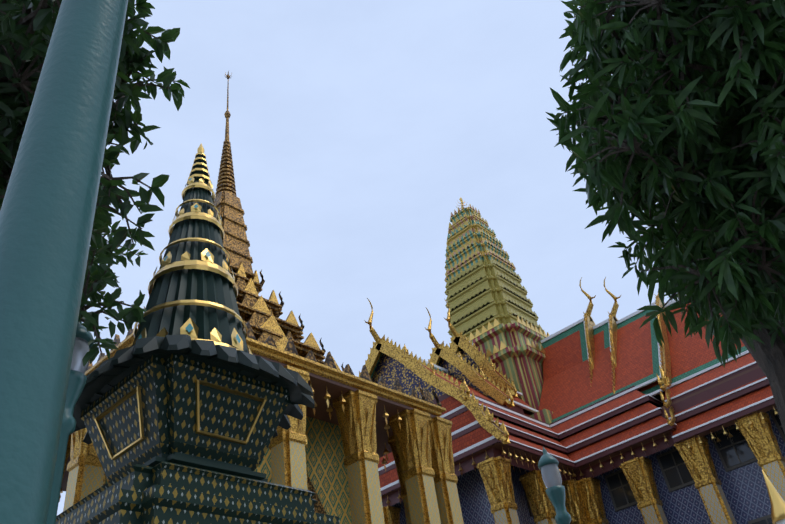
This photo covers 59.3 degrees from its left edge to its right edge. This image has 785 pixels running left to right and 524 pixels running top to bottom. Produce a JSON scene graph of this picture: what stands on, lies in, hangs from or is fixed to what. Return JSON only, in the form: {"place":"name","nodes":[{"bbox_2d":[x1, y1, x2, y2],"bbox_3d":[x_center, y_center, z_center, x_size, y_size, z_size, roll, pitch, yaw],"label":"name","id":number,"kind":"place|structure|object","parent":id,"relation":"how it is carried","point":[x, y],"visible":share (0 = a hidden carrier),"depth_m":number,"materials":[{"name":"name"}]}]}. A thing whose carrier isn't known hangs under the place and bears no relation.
{"place":"outdoors","nodes":[
{"label":"outdoors","id":0,"kind":"place"},
{"bbox_2d":[57,0,675,514],"label":"sky","id":1,"kind":"structure","parent":0,"point":[358,129],"materials":[{"name":"blue"}]},
{"label":"ground","id":2,"kind":"structure","parent":0,"visible":0},
{"bbox_2d":[0,0,127,523],"bbox_3d":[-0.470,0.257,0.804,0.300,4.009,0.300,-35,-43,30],"label":"pole","id":3,"kind":"object","parent":2,"relation":"on","point":[47,211],"visible":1,"depth_m":0.97,"materials":[{"name":"metal"}]},
{"bbox_2d":[46,321,93,523],"bbox_3d":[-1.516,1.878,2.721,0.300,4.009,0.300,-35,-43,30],"label":"lamp post","id":4,"kind":"object","parent":2,"relation":"on","point":[77,376],"visible":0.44,"depth_m":3.56,"materials":[{"name":"metal"}]},
{"bbox_2d":[0,0,189,365],"bbox_3d":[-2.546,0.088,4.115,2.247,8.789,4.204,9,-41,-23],"label":"broadleaf tree","id":5,"kind":"object","parent":2,"relation":"on","point":[26,28],"visible":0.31,"depth_m":3.92,"materials":[{"name":"green plant"}]},
{"bbox_2d":[55,143,339,523],"bbox_3d":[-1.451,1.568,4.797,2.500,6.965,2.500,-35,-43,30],"label":"stupa","id":6,"kind":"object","parent":2,"relation":"on","point":[187,403],"visible":1,"depth_m":4.69,"materials":[{"name":"black tile"}]},
{"bbox_2d":[59,71,463,523],"bbox_3d":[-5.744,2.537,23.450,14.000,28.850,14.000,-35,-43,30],"label":"temple building","id":7,"kind":"structure","parent":2,"relation":"on","point":[340,439],"depth_m":19.52,"materials":[{"name":"gold metal"}]},
{"bbox_2d":[538,447,570,523],"bbox_3d":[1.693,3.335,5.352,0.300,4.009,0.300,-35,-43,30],"label":"lamp post","id":8,"kind":"object","parent":2,"relation":"on","point":[548,464],"visible":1,"depth_m":6.27,"materials":[{"name":"metal"}]},
{"bbox_2d":[359,197,784,523],"bbox_3d":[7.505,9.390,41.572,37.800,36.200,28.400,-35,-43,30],"label":"temple building","id":9,"kind":"structure","parent":2,"relation":"on","point":[626,420],"depth_m":31.55,"materials":[{"name":"red tile"}]},
{"bbox_2d":[546,0,784,433],"bbox_3d":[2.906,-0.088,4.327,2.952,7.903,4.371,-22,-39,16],"label":"mango tree","id":10,"kind":"object","parent":2,"relation":"on","point":[678,115],"visible":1,"depth_m":3.97,"materials":[{"name":"green plant"}]},
{"bbox_2d":[762,470,784,523],"bbox_3d":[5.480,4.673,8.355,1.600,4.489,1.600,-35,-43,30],"label":"spire","id":11,"kind":"object","parent":2,"relation":"on","point":[777,501],"visible":1,"depth_m":9.34,"materials":[{"name":"gold metal"}]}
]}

